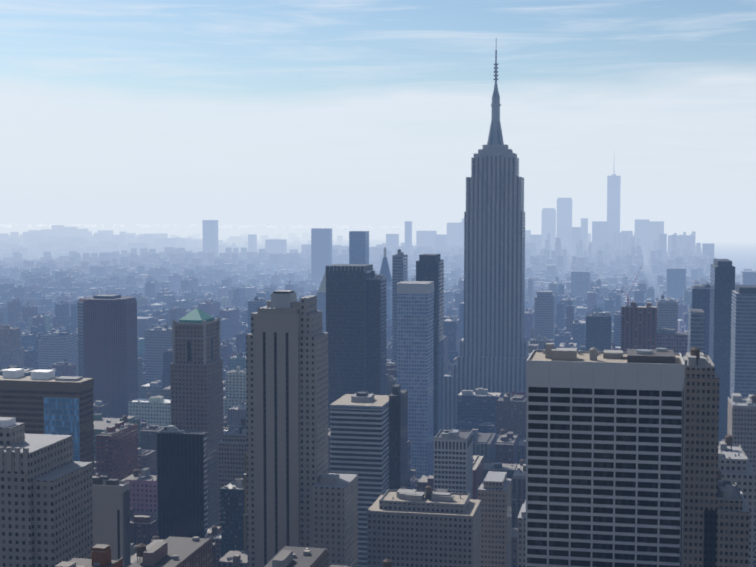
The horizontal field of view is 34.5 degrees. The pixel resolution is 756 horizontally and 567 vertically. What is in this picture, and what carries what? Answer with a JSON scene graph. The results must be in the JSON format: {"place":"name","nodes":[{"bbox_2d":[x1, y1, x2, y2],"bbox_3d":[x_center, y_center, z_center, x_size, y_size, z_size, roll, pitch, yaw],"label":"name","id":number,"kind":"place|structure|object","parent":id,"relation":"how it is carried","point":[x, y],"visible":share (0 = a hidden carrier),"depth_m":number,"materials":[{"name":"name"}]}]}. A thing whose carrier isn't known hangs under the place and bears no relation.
{"place":"outdoors","nodes":[
{"label":"outdoors","id":0,"kind":"place"},
{"bbox_2d":[0,224,446,228],"bbox_3d":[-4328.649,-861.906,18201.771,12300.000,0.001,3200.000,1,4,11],"label":"bay water","id":1,"kind":"structure","parent":0,"point":[267,226],"depth_m":18655.39,"materials":[{"name":"grey liquid"}]},
{"bbox_2d":[0,212,755,273],"bbox_3d":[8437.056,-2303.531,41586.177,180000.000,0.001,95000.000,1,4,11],"label":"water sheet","id":2,"kind":"object","parent":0,"point":[737,249],"visible":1,"depth_m":28925.34,"materials":[{"name":"grey liquid"}]},
{"bbox_2d":[312,212,428,226],"bbox_3d":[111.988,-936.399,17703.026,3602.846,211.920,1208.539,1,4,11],"label":"bridge","id":3,"kind":"structure","parent":2,"relation":"on","point":[376,220],"depth_m":17800.61,"materials":[{"name":"grey metal"}]},
{"bbox_2d":[0,0,755,211],"label":"sky","id":4,"kind":"structure","parent":0,"point":[106,105],"materials":[{"name":"blue"}]},
{"bbox_2d":[443,263,737,405],"bbox_3d":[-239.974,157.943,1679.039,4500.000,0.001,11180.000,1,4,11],"label":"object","id":5,"kind":"structure","parent":0,"point":[650,280],"depth_m":4478.23,"materials":[{"name":"concrete"}]},
{"bbox_2d":[0,417,92,566],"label":"stepped building","id":6,"kind":"structure","parent":5,"relation":"on","point":[46,500],"depth_m":569.96,"materials":[{"name":"white paint"}]},
{"bbox_2d":[0,368,94,475],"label":"banded block","id":7,"kind":"structure","parent":5,"relation":"on","point":[40,401],"depth_m":824.12,"materials":[{"name":"brown glass"}]},
{"bbox_2d":[38,331,77,375],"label":"building","id":8,"kind":"structure","parent":5,"relation":"on","point":[55,347],"depth_m":1733.77,"materials":[{"name":"glass"}]},
{"bbox_2d":[77,294,137,417],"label":"high-rise building","id":9,"kind":"structure","parent":5,"relation":"on","point":[107,346],"depth_m":1396.52,"materials":[{"name":"glass"}]},
{"bbox_2d":[92,475,130,566],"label":"concrete tower","id":10,"kind":"structure","parent":5,"relation":"on","point":[111,512],"depth_m":656.43,"materials":[{"name":"grey concrete"}]},
{"bbox_2d":[137,317,154,337],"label":"building","id":11,"kind":"structure","parent":5,"relation":"on","point":[144,324],"depth_m":2023.08,"materials":[{"name":"grey concrete"}]},
{"bbox_2d":[145,324,171,383],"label":"building","id":12,"kind":"structure","parent":5,"relation":"on","point":[158,341],"depth_m":1593.68,"materials":[{"name":"concrete"}]},
{"bbox_2d":[157,426,207,539],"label":"black slab","id":13,"kind":"structure","parent":5,"relation":"on","point":[182,481],"depth_m":806.79,"materials":[{"name":"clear glass"}]},
{"bbox_2d":[170,308,222,528],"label":"green pyramid tower","id":14,"kind":"structure","parent":5,"relation":"on","point":[196,376],"depth_m":950.09,"materials":[{"name":"beige brick"}]},
{"bbox_2d":[217,418,246,526],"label":"block","id":15,"kind":"structure","parent":5,"relation":"on","point":[231,447],"depth_m":894.94,"materials":[{"name":"concrete"}]},
{"bbox_2d":[248,296,268,333],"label":"building","id":16,"kind":"structure","parent":5,"relation":"on","point":[254,304],"depth_m":1825.34,"materials":[{"name":"concrete"}]},
{"bbox_2d":[246,290,357,566],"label":"skyscraper","id":17,"kind":"structure","parent":5,"relation":"on","point":[298,495],"depth_m":697.36,"materials":[{"name":"grey concrete"}]},
{"bbox_2d":[317,271,325,331],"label":"gold pyramid tower","id":18,"kind":"structure","parent":5,"relation":"on","point":[321,299],"depth_m":2009.44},
{"bbox_2d":[325,264,372,428],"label":"dark tower","id":19,"kind":"structure","parent":5,"relation":"on","point":[346,307],"depth_m":1180.11,"materials":[{"name":"glass"}]},
{"bbox_2d":[349,231,368,263],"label":"building","id":20,"kind":"structure","parent":5,"relation":"on","point":[358,247],"depth_m":2350.70,"materials":[{"name":"blue glass"}]},
{"bbox_2d":[330,384,407,566],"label":"banded tower","id":21,"kind":"structure","parent":5,"relation":"on","point":[369,439],"depth_m":876.47,"materials":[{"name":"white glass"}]},
{"bbox_2d":[366,270,385,394],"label":"dark tower","id":22,"kind":"structure","parent":5,"relation":"on","point":[375,334],"depth_m":1186.11,"materials":[{"name":"glass"}]},
{"bbox_2d":[380,247,391,320],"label":"spired tower","id":23,"kind":"structure","parent":5,"relation":"on","point":[384,270],"depth_m":2295.34,"materials":[{"name":"white stone"}]},
{"bbox_2d":[41,198,755,298],"bbox_3d":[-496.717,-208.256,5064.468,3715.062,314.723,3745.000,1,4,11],"label":"distant skyline buildings","id":24,"kind":"structure","parent":5,"relation":"on","point":[646,233],"depth_m":5746.34,"materials":[{"name":"blue concrete"}]},
{"bbox_2d":[392,249,407,362],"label":"grey tower","id":25,"kind":"structure","parent":5,"relation":"on","point":[400,266],"depth_m":1423.63,"materials":[{"name":"concrete"}]},
{"bbox_2d":[397,281,433,478],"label":"glass tower","id":26,"kind":"structure","parent":5,"relation":"on","point":[415,339],"depth_m":1067.40,"materials":[{"name":"blue glass"}]},
{"bbox_2d":[367,485,480,566],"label":"block","id":27,"kind":"structure","parent":5,"relation":"on","point":[428,527],"depth_m":706.81,"materials":[{"name":"concrete"}]},
{"bbox_2d":[416,254,443,435],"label":"dark tower","id":28,"kind":"structure","parent":5,"relation":"on","point":[429,267],"depth_m":1227.41,"materials":[{"name":"glass"}]},
{"bbox_2d":[433,429,472,498],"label":"office building","id":29,"kind":"structure","parent":5,"relation":"on","point":[453,460],"depth_m":811.00,"materials":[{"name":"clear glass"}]},
{"bbox_2d":[459,302,463,338],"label":"building","id":30,"kind":"structure","parent":5,"relation":"on","point":[461,310],"depth_m":1913.95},
{"bbox_2d":[443,50,530,429],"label":"skyscraper","id":31,"kind":"structure","parent":5,"relation":"on","point":[493,355],"depth_m":1308.64,"materials":[{"name":"stone"}]},
{"bbox_2d":[478,471,511,566],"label":"block","id":32,"kind":"structure","parent":5,"relation":"on","point":[495,493],"depth_m":767.33,"materials":[{"name":"grey concrete"}]},
{"bbox_2d":[517,500,525,566],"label":"block","id":33,"kind":"structure","parent":5,"relation":"on","point":[521,528],"depth_m":703.23,"materials":[{"name":"grey concrete"}]},
{"bbox_2d":[534,291,554,342],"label":"skyscraper","id":34,"kind":"structure","parent":5,"relation":"on","point":[544,315],"depth_m":1789.01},
{"bbox_2d":[586,312,611,350],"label":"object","id":35,"kind":"object","parent":5,"relation":"on","point":[598,331],"visible":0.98,"depth_m":1478.07,"materials":[{"name":"glass"}]},
{"bbox_2d":[525,343,684,566],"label":"white grid tower","id":36,"kind":"structure","parent":5,"relation":"on","point":[604,454],"depth_m":492.14,"materials":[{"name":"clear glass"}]},
{"bbox_2d":[607,174,620,250],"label":"skyscraper","id":37,"kind":"structure","parent":5,"relation":"on","point":[613,198],"depth_m":5764.23,"materials":[{"name":"blue glass"}]},
{"bbox_2d":[613,311,620,346],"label":"high-rise building","id":38,"kind":"structure","parent":5,"relation":"on","point":[617,329],"depth_m":1670.21,"materials":[{"name":"concrete"}]},
{"bbox_2d":[620,266,641,304],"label":"tower cranes","id":39,"kind":"object","parent":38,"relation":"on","point":[627,296],"visible":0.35,"depth_m":1682.68,"materials":[{"name":"white paint"}]},
{"bbox_2d":[656,295,677,332],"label":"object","id":40,"kind":"object","parent":5,"relation":"on","point":[667,313],"visible":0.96,"depth_m":1606.98,"materials":[{"name":"concrete"}]},
{"bbox_2d":[688,309,704,352],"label":"building","id":41,"kind":"structure","parent":5,"relation":"on","point":[696,327],"depth_m":1065.45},
{"bbox_2d":[681,347,718,566],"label":"beige building","id":42,"kind":"structure","parent":5,"relation":"on","point":[701,429],"depth_m":543.40,"materials":[{"name":"concrete"}]},
{"bbox_2d":[690,284,709,354],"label":"dark tower","id":43,"kind":"structure","parent":5,"relation":"on","point":[699,296],"depth_m":1451.91,"materials":[{"name":"glass"}]},
{"bbox_2d":[709,259,734,443],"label":"skyscraper","id":44,"kind":"structure","parent":5,"relation":"on","point":[722,279],"depth_m":1304.29,"materials":[{"name":"glass"}]},
{"bbox_2d":[703,470,749,566],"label":"block","id":45,"kind":"structure","parent":5,"relation":"on","point":[733,528],"depth_m":543.02,"materials":[{"name":"concrete"}]},
{"bbox_2d":[718,435,755,566],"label":"block","id":46,"kind":"structure","parent":5,"relation":"on","point":[734,464],"depth_m":639.27,"materials":[{"name":"concrete"}]},
{"bbox_2d":[727,393,755,566],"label":"building","id":47,"kind":"structure","parent":5,"relation":"on","point":[741,425],"depth_m":868.85,"materials":[{"name":"concrete"}]},
{"bbox_2d":[730,285,755,396],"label":"high-rise building","id":48,"kind":"structure","parent":5,"relation":"on","point":[743,350],"depth_m":1174.35,"materials":[{"name":"glass"}]},
{"bbox_2d":[456,216,755,231],"bbox_3d":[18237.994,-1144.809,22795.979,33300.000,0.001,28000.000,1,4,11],"label":"staten island ground","id":49,"kind":"structure","parent":0,"point":[532,220],"depth_m":28881.03,"materials":[{"name":"grey"}]},
{"bbox_2d":[525,219,755,228],"bbox_3d":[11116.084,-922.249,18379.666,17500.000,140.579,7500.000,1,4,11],"label":"distant hills terrain","id":50,"kind":"structure","parent":0,"point":[686,222],"depth_m":17653.55,"materials":[{"name":"grey"}]},
{"label":"brooklyn ground","id":51,"kind":"structure","parent":0,"visible":0},
{"bbox_2d":[0,223,755,566],"bbox_3d":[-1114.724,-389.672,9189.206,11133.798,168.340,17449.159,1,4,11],"label":"city buildings","id":52,"kind":"structure","parent":51,"relation":"on","point":[58,267],"depth_m":2692.45,"materials":[{"name":"grey concrete"}]},
{"bbox_2d":[2,281,689,566],"bbox_3d":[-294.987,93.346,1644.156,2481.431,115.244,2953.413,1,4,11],"label":"water towers","id":53,"kind":"structure","parent":52,"relation":"on","point":[141,549],"depth_m":1554.02,"materials":[{"name":"metal"}]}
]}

